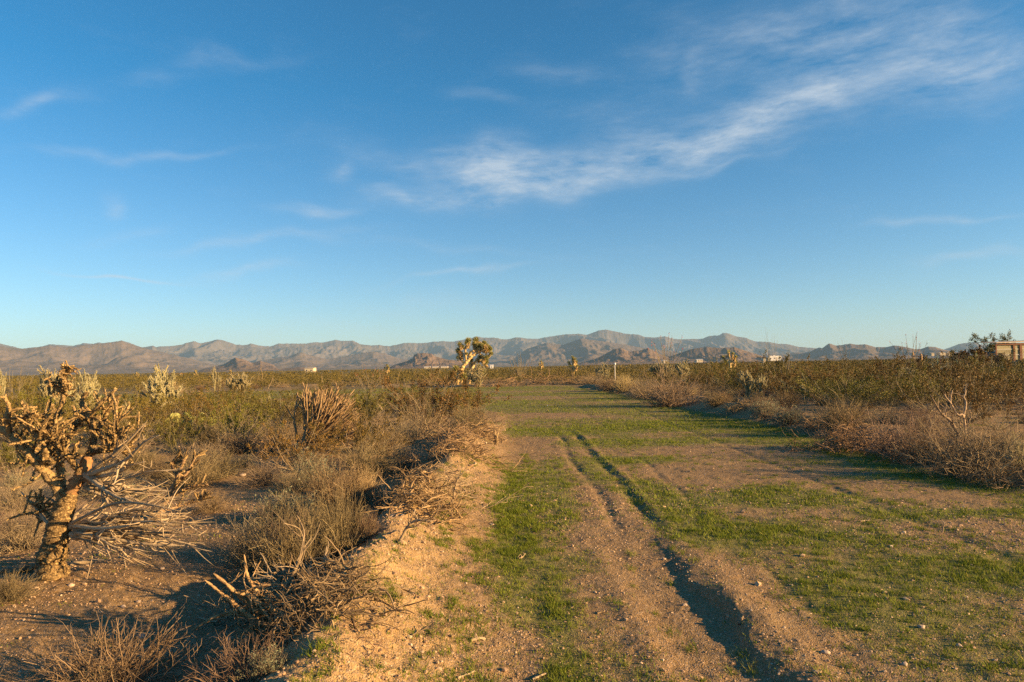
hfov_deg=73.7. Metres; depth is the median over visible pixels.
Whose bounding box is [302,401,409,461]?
creosote bush
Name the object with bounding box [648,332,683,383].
ocotillo
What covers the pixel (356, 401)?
creosote bush
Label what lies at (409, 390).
creosote bush
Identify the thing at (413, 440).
dead bush
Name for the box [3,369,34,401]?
ocotillo
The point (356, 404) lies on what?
creosote bush
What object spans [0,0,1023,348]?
sky
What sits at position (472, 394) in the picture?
creosote bush
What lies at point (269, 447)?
bare branch bush
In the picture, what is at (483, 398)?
creosote bush
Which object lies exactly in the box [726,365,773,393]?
creosote bush
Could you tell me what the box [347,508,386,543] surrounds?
dead bush
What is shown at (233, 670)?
dead bush
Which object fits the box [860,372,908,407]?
creosote bush
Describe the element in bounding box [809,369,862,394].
creosote bush
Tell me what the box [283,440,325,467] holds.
sage bush
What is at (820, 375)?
creosote bush
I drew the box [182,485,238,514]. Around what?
dead bush
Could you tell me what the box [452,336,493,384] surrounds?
joshua tree
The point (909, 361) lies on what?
ocotillo
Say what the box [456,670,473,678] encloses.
stick
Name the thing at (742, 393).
dead bush
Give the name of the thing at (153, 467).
dead bush
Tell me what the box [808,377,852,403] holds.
creosote bush
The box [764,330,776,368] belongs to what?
ocotillo
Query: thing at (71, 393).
creosote bush
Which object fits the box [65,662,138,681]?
bush
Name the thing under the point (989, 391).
cholla cactus
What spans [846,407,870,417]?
dead bush
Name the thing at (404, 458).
dead bush
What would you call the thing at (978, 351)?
desert tree
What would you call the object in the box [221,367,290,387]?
brush pile
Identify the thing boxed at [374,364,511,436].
creosote bush
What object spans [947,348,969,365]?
desert tree
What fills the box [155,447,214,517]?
dead cholla
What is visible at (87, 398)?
creosote bush
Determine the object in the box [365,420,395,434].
dead bush
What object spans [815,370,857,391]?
creosote bush
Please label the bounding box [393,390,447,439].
bare branch bush
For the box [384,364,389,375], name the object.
joshua tree
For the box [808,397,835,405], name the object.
dead bush
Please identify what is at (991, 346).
desert tree
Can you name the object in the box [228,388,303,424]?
creosote bush
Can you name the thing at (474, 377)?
cholla cactus
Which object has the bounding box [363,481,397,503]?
brush pile
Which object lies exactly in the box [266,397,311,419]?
creosote bush
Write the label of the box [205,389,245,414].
creosote bush
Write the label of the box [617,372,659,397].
dead bush
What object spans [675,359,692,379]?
cholla cactus
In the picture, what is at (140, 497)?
sage bush
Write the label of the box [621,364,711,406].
dead bush
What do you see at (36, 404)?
creosote bush
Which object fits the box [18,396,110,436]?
creosote bush
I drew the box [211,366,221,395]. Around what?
cholla cactus
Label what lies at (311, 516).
dead bush
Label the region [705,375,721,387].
cholla cactus
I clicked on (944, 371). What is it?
creosote bush
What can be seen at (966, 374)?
creosote bush
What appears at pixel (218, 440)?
bare branch bush
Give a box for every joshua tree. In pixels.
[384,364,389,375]
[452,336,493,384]
[567,355,578,377]
[721,350,737,368]
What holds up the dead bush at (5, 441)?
on the ground at (698, 599)
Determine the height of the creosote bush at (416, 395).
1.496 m
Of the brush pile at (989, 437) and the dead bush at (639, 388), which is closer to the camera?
the brush pile at (989, 437)
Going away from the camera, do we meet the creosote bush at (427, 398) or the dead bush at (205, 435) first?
the dead bush at (205, 435)
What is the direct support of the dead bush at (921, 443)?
on the ground at (698, 599)
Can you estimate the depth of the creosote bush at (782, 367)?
40.77 m
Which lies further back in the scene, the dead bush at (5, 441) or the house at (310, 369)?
the house at (310, 369)
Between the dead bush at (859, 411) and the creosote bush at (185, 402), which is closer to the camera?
the dead bush at (859, 411)
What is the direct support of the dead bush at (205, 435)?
on the ground at (698, 599)
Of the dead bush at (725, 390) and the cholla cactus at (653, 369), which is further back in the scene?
the cholla cactus at (653, 369)
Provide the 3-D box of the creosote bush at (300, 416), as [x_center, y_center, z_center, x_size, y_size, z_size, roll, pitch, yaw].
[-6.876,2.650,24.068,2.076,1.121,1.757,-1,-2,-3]
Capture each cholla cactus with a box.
[0,370,6,403]
[37,365,67,406]
[60,370,101,416]
[138,364,182,414]
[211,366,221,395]
[224,372,253,395]
[467,362,486,386]
[595,362,609,380]
[649,360,674,377]
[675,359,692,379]
[677,377,689,387]
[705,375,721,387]
[736,369,767,399]
[749,379,754,396]
[752,374,765,395]
[798,383,808,404]
[896,367,913,378]
[984,377,1002,398]
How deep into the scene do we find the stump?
18.43 m
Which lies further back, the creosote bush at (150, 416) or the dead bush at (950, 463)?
the creosote bush at (150, 416)
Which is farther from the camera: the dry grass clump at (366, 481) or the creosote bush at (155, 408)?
the creosote bush at (155, 408)
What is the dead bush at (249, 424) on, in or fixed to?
on the ground at (698, 599)
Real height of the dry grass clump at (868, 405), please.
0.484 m
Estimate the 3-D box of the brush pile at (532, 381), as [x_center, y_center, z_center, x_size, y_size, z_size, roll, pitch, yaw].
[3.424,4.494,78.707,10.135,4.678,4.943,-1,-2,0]
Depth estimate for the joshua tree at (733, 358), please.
109.80 m
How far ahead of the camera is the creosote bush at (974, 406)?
19.52 m
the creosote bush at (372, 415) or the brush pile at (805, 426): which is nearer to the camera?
the brush pile at (805, 426)
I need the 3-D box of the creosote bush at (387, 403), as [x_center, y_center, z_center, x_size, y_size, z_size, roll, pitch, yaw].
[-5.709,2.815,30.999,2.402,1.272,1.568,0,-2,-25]
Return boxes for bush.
[0,386,85,428]
[0,393,21,417]
[0,394,30,415]
[0,397,72,452]
[0,428,33,447]
[0,435,39,476]
[0,463,51,513]
[0,497,44,556]
[0,499,33,535]
[0,566,45,604]
[0,599,223,681]
[1,394,40,416]
[1,470,37,487]
[3,384,38,403]
[7,496,112,534]
[14,381,40,402]
[14,403,85,446]
[15,389,74,417]
[17,386,56,413]
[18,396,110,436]
[30,395,101,415]
[36,384,94,401]
[48,458,146,500]
[61,445,84,456]
[62,407,127,445]
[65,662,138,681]
[66,390,114,426]
[80,395,148,433]
[81,404,176,447]
[93,435,167,461]
[111,386,183,419]
[111,444,168,469]
[112,484,148,501]
[120,394,145,408]
[121,407,170,434]
[129,383,160,408]
[129,405,163,430]
[130,449,188,483]
[141,387,234,433]
[143,391,201,418]
[144,416,213,453]
[146,412,204,440]
[147,449,231,489]
[159,395,215,416]
[162,439,234,464]
[166,443,258,483]
[167,384,205,413]
[170,391,209,412]
[175,625,298,681]
[179,419,232,445]
[181,396,263,439]
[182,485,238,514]
[189,381,236,404]
[190,390,284,445]
[190,394,242,423]
[195,428,255,455]
[197,385,245,411]
[203,390,243,420]
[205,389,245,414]
[205,499,294,581]
[208,382,271,418]
[210,426,264,455]
[219,382,265,405]
[224,481,365,593]
[227,642,291,681]
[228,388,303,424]
[229,453,295,488]
[229,454,257,468]
[231,414,272,431]
[232,478,327,535]
[242,417,303,444]
[244,382,306,430]
[245,396,286,420]
[245,421,271,432]
[247,417,292,454]
[247,420,342,471]
[251,383,260,388]
[253,498,318,570]
[265,461,318,497]
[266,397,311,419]
[274,381,290,387]
[275,388,313,406]
[278,423,303,440]
[278,453,336,490]
[283,408,310,429]
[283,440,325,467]
[283,449,387,514]
[285,391,359,428]
[288,489,348,543]
[301,471,377,563]
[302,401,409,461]
[309,378,351,395]
[317,383,366,402]
[319,381,359,400]
[320,392,374,412]
[325,485,368,531]
[331,435,415,478]
[332,387,383,418]
[333,385,382,427]
[346,390,391,418]
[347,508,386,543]
[362,388,394,406]
[362,421,410,455]
[364,491,393,514]
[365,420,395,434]
[367,411,393,422]
[370,389,405,415]
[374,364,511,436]
[379,436,426,472]
[381,381,422,408]
[385,412,430,445]
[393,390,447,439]
[396,384,438,411]
[402,385,461,415]
[403,402,450,425]
[435,384,474,413]
[435,386,468,406]
[436,384,470,412]
[441,400,496,433]
[445,388,482,411]
[457,386,486,406]
[467,391,494,409]
[572,370,609,384]
[586,373,626,391]
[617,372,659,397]
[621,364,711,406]
[683,368,706,388]
[690,370,716,386]
[692,358,738,382]
[699,365,733,389]
[699,391,732,407]
[700,370,720,386]
[707,390,735,400]
[711,386,735,394]
[713,361,765,386]
[718,373,758,394]
[719,376,743,392]
[721,361,762,387]
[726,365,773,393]
[732,362,767,379]
[735,387,745,396]
[741,392,781,409]
[746,396,783,419]
[749,392,772,400]
[750,350,809,392]
[760,370,799,397]
[763,372,799,395]
[764,404,813,427]
[765,389,806,407]
[767,370,808,394]
[767,384,802,399]
[769,376,803,397]
[771,397,794,409]
[771,406,913,456]
[782,372,929,410]
[783,362,841,390]
[790,353,856,380]
[790,361,833,380]
[794,375,843,397]
[803,392,881,431]
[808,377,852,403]
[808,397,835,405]
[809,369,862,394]
[814,375,892,405]
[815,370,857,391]
[817,355,868,379]
[832,367,863,383]
[834,378,866,396]
[840,353,914,392]
[841,402,960,459]
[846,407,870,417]
[852,347,946,396]
[858,354,925,400]
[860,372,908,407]
[863,356,961,409]
[864,401,909,424]
[878,405,1023,488]
[880,360,927,395]
[882,393,916,403]
[887,419,974,467]
[889,359,981,412]
[891,399,949,424]
[893,411,947,432]
[894,351,940,370]
[897,350,1023,422]
[916,359,976,391]
[922,364,999,404]
[924,350,986,383]
[939,354,984,385]
[947,380,1023,429]
[951,351,1021,384]
[952,373,994,403]
[958,349,1023,400]
[964,367,1023,408]
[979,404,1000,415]
[982,424,1023,450]
[984,426,1023,470]
[986,357,1023,379]
[998,370,1023,394]
[1000,437,1023,454]
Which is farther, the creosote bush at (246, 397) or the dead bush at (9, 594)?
the creosote bush at (246, 397)
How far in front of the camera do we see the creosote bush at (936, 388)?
26.01 m
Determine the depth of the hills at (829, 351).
6832.72 m
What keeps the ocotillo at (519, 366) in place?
on the ground at (698, 599)
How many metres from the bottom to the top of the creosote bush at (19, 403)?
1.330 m
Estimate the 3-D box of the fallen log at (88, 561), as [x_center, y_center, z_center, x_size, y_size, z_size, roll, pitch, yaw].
[-4.477,2.608,7.910,1.291,0.148,0.208,-1,-2,0]
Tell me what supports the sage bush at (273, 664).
on the ground at (698, 599)
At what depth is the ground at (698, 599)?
7.41 m
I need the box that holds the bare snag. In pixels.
[922,384,1003,437]
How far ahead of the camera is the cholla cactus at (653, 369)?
79.43 m
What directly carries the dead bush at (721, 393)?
on the ground at (698, 599)
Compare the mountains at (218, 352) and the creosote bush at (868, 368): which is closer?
the creosote bush at (868, 368)
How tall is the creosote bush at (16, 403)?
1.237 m
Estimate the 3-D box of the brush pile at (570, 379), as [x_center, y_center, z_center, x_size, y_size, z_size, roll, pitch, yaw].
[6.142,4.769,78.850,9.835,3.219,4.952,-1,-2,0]
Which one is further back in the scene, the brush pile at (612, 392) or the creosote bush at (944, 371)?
the brush pile at (612, 392)
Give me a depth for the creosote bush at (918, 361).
57.09 m
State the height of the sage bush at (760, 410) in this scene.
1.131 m
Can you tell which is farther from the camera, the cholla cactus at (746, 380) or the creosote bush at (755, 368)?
the creosote bush at (755, 368)
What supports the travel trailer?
on the ground at (698, 599)
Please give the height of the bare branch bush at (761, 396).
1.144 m
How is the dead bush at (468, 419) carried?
on the ground at (698, 599)
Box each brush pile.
[183,538,365,639]
[186,370,249,387]
[195,605,329,681]
[201,536,460,673]
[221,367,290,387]
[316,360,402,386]
[338,608,402,681]
[359,460,492,534]
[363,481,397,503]
[387,411,531,474]
[410,372,462,385]
[422,453,491,507]
[455,407,526,443]
[468,375,528,386]
[514,363,577,384]
[543,370,602,384]
[601,381,640,393]
[708,392,758,416]
[743,400,817,422]
[777,412,832,435]
[780,398,881,431]
[861,436,938,464]
[948,427,1009,455]
[952,443,1023,491]
[959,468,1023,494]
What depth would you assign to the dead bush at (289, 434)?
20.23 m
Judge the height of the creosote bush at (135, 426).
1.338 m
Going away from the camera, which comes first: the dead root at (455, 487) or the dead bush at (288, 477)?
the dead root at (455, 487)
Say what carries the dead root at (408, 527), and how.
on the ground at (698, 599)
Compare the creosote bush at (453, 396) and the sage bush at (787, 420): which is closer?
the sage bush at (787, 420)
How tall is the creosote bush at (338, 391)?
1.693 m
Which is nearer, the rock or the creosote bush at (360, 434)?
the rock
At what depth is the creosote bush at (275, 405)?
23.94 m
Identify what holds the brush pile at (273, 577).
on the ground at (698, 599)
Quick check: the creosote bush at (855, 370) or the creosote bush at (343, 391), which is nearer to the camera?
the creosote bush at (343, 391)
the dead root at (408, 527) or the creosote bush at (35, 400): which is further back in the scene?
the creosote bush at (35, 400)
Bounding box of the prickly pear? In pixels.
[157,412,215,429]
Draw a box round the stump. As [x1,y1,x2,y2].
[491,427,498,444]
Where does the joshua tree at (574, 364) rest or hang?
on the ground at (698, 599)
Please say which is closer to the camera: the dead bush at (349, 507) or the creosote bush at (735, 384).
the dead bush at (349, 507)
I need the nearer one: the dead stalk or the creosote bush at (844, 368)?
the dead stalk
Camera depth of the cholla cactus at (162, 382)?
33.65 m
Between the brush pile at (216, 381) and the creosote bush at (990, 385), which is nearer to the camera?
the creosote bush at (990, 385)
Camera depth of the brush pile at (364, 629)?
4.88 m
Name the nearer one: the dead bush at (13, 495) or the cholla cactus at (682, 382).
the dead bush at (13, 495)
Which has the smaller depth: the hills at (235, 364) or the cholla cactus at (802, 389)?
the cholla cactus at (802, 389)
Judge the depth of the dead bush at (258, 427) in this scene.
23.58 m
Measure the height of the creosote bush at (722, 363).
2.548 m
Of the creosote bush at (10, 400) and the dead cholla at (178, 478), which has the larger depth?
the creosote bush at (10, 400)
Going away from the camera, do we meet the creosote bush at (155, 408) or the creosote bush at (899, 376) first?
the creosote bush at (155, 408)
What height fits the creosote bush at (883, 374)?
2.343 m
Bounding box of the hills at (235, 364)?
[197,357,303,371]
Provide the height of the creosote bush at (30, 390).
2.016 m
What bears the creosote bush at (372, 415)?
on the ground at (698, 599)
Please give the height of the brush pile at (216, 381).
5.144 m
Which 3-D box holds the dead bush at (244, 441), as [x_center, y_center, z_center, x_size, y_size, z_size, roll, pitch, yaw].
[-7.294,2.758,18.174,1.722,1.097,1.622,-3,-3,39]
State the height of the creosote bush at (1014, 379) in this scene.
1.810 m
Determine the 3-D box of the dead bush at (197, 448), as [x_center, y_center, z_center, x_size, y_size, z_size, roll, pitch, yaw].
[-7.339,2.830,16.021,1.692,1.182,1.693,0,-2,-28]
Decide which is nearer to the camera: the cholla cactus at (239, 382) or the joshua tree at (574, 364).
the cholla cactus at (239, 382)
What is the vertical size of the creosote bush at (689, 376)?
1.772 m
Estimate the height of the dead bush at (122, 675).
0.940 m
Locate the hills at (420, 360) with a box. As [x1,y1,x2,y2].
[389,353,481,368]
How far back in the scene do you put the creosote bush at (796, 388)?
33.99 m
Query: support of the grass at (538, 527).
on the ground at (698, 599)
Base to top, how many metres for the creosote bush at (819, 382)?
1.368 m
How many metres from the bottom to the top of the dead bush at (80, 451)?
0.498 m
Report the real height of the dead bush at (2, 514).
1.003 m
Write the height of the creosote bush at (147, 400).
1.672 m
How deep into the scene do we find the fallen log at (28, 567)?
7.61 m
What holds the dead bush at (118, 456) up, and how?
on the ground at (698, 599)
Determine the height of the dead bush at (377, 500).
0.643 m
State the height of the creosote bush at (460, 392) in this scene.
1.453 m
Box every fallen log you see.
[0,557,38,574]
[71,559,107,564]
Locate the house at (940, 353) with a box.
[936,352,945,355]
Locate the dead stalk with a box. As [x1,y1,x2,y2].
[191,420,209,449]
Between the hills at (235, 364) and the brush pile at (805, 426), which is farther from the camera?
the hills at (235, 364)
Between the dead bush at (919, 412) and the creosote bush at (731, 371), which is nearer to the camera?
the dead bush at (919, 412)
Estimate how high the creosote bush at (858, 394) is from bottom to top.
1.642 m
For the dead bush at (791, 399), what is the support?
on the ground at (698, 599)
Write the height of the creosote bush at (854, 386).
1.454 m
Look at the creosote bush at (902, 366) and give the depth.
36.79 m
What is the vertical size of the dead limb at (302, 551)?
1.101 m
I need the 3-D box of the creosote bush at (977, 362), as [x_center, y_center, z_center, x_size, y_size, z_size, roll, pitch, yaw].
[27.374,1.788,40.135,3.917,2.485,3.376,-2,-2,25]
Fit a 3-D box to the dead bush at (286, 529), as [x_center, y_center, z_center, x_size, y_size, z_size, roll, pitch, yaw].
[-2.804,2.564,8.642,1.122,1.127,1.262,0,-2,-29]
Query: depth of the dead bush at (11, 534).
8.66 m
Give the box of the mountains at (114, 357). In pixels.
[0,338,800,374]
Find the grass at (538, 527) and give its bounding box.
[0,385,1023,681]
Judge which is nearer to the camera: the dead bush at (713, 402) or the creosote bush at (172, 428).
the creosote bush at (172, 428)
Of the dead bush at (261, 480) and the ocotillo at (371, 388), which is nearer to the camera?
the dead bush at (261, 480)
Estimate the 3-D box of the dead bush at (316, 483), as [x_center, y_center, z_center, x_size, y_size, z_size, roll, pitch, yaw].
[-2.990,2.579,11.525,1.772,1.610,1.686,-1,-2,3]
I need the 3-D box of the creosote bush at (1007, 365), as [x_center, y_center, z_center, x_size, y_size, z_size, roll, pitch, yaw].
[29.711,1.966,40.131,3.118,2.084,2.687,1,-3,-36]
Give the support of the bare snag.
on the ground at (698, 599)
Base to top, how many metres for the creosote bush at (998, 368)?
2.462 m
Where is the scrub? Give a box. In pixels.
[2,357,1023,390]
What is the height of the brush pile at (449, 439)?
1.864 m
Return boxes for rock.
[821,650,830,654]
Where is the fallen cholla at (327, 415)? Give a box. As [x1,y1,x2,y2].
[273,382,369,454]
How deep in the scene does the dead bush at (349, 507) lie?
9.70 m
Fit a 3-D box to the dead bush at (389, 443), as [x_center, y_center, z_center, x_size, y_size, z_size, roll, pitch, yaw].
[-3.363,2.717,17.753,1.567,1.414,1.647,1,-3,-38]
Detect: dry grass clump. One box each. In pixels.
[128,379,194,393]
[336,462,389,505]
[605,373,636,392]
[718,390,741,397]
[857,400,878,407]
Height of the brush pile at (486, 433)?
1.434 m
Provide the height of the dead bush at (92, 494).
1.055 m
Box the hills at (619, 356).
[579,347,762,364]
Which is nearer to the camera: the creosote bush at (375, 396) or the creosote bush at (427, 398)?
the creosote bush at (427, 398)
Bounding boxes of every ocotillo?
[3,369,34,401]
[355,368,383,393]
[509,357,533,382]
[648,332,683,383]
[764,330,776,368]
[780,349,802,373]
[890,333,926,368]
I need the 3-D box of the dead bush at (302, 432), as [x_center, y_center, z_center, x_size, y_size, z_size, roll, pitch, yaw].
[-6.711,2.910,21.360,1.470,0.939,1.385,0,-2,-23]
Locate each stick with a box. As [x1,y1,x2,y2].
[393,584,413,591]
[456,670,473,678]
[470,633,485,641]
[532,673,546,679]
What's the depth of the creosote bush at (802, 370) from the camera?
49.70 m
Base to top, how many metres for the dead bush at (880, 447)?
2.072 m
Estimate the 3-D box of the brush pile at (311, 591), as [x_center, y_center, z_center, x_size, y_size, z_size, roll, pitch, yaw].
[-1.406,2.087,5.522,1.689,1.136,1.685,-3,-3,37]
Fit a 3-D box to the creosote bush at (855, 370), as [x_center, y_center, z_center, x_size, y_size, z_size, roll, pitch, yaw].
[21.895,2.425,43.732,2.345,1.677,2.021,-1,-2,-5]
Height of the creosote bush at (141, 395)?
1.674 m
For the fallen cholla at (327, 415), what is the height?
1.925 m
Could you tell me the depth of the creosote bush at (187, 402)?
33.59 m
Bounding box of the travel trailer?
[762,355,780,362]
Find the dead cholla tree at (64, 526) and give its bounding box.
[0,360,213,581]
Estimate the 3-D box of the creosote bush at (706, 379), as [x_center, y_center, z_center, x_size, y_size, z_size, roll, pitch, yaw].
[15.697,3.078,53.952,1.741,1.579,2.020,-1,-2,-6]
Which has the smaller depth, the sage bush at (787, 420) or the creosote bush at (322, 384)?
the sage bush at (787, 420)
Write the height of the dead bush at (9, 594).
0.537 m
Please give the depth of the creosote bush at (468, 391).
33.02 m
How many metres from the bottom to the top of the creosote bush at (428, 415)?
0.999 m
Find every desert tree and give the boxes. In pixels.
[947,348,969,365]
[952,347,1008,365]
[966,329,1015,351]
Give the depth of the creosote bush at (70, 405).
28.00 m
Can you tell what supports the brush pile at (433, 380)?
on the ground at (698, 599)
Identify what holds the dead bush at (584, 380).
on the ground at (698, 599)
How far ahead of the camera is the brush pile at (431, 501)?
9.10 m
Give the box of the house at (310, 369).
[304,368,315,371]
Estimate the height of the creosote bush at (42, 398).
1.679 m
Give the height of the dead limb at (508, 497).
0.315 m
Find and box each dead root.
[398,499,440,540]
[444,464,466,507]
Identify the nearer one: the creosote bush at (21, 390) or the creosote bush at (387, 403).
the creosote bush at (387, 403)
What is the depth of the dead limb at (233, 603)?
5.58 m
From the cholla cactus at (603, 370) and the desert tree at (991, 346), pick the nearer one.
the cholla cactus at (603, 370)
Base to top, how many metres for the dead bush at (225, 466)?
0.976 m
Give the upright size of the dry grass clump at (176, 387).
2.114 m
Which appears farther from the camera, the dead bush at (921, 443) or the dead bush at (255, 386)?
the dead bush at (255, 386)
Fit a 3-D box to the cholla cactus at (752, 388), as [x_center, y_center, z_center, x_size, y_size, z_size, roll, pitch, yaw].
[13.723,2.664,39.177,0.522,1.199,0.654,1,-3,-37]
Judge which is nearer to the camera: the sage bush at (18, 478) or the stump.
the sage bush at (18, 478)
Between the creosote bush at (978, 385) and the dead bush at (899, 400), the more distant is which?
the dead bush at (899, 400)
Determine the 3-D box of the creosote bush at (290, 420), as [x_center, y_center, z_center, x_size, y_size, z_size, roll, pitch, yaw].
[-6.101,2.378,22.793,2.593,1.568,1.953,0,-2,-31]
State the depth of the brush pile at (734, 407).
28.36 m
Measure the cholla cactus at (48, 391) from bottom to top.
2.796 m
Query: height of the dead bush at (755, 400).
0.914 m
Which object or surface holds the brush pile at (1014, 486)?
on the ground at (698, 599)
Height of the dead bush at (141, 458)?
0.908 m
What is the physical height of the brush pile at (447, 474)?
1.029 m
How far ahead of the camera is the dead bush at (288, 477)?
12.28 m
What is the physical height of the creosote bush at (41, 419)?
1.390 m
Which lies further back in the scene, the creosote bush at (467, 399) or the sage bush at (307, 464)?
the creosote bush at (467, 399)
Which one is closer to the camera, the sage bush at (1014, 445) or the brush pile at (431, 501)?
the brush pile at (431, 501)
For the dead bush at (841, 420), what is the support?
on the ground at (698, 599)
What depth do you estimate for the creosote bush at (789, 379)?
37.68 m
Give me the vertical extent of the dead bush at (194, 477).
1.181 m
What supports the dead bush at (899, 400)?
on the ground at (698, 599)
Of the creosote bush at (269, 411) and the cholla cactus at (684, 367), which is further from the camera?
the cholla cactus at (684, 367)
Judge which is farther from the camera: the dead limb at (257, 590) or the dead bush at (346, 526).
the dead bush at (346, 526)
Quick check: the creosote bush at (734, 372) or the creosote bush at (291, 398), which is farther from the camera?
the creosote bush at (734, 372)
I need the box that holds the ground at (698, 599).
[0,359,1023,681]
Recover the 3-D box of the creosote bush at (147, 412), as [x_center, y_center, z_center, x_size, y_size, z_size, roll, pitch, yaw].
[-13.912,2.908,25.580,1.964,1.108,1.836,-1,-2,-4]
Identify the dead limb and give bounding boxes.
[191,573,286,647]
[205,580,275,639]
[213,573,282,641]
[216,555,294,629]
[224,581,291,631]
[249,556,306,650]
[271,509,319,603]
[487,486,531,507]
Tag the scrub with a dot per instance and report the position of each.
(292, 377)
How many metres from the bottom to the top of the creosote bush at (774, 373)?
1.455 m
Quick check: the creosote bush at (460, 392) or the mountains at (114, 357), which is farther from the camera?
the mountains at (114, 357)
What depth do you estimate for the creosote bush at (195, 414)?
23.67 m
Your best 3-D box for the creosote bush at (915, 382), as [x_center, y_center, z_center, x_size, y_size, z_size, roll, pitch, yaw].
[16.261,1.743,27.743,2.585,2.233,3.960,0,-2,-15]
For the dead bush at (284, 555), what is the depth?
7.52 m
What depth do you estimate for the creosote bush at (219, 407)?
27.74 m
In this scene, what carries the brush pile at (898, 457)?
on the ground at (698, 599)
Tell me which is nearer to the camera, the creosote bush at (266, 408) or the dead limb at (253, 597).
the dead limb at (253, 597)
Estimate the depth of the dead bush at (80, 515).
9.95 m
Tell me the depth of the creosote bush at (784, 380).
34.86 m
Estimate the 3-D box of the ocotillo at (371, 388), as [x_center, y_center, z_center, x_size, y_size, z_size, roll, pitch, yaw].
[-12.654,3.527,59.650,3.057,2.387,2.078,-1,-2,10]
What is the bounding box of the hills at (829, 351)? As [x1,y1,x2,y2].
[793,343,956,361]
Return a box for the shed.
[975,340,1023,367]
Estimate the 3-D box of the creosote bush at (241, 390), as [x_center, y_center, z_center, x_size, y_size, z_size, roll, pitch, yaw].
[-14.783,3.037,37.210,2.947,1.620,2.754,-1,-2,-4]
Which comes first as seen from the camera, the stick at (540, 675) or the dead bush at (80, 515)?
the stick at (540, 675)
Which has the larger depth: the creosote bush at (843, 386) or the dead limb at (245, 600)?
the creosote bush at (843, 386)
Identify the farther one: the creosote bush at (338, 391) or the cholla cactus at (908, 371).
the cholla cactus at (908, 371)
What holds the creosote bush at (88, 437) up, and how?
on the ground at (698, 599)
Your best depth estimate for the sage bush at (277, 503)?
9.89 m
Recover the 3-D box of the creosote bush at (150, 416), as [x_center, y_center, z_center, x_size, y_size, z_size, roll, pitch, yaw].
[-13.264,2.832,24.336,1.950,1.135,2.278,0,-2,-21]
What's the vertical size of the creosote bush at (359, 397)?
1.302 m
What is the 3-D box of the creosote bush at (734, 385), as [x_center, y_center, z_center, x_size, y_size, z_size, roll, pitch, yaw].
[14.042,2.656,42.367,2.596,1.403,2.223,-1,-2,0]
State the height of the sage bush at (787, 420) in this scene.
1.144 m
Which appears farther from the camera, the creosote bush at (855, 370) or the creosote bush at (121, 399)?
the creosote bush at (855, 370)
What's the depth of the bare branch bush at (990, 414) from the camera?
24.14 m
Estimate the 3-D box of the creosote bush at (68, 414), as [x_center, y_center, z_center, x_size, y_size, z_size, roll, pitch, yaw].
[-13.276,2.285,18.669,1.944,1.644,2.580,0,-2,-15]
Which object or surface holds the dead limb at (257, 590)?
on the ground at (698, 599)
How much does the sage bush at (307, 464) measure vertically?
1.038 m
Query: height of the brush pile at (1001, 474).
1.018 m
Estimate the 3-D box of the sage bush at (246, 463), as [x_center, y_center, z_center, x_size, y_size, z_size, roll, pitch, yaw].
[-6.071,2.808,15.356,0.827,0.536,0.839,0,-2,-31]
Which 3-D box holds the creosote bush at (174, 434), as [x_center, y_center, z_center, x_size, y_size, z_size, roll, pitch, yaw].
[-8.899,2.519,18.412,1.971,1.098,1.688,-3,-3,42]
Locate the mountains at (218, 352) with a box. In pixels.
[0,330,993,364]
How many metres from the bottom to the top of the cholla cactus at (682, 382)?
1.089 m
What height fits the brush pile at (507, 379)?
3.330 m
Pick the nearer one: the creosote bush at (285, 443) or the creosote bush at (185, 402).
the creosote bush at (285, 443)
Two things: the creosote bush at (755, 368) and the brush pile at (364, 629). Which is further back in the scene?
the creosote bush at (755, 368)
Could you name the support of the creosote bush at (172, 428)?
on the ground at (698, 599)
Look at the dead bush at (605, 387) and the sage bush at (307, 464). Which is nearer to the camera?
the sage bush at (307, 464)
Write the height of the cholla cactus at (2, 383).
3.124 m
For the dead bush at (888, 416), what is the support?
on the ground at (698, 599)
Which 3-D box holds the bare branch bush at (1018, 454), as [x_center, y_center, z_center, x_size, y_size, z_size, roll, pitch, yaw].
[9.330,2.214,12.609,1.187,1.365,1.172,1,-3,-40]
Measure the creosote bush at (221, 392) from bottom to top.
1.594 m
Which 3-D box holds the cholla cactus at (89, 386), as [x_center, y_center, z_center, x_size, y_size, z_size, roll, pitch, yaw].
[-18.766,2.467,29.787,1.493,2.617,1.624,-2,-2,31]
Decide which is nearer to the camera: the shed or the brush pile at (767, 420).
the brush pile at (767, 420)
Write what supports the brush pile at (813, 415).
on the ground at (698, 599)
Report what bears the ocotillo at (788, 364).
on the ground at (698, 599)
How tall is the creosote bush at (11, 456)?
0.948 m
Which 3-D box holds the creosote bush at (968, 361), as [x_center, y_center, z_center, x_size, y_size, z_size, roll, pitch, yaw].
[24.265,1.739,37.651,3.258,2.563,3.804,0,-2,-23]
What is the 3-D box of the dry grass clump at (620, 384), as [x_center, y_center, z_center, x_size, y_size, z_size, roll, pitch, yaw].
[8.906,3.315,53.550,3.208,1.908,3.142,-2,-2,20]
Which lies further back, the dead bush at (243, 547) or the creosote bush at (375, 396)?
the creosote bush at (375, 396)

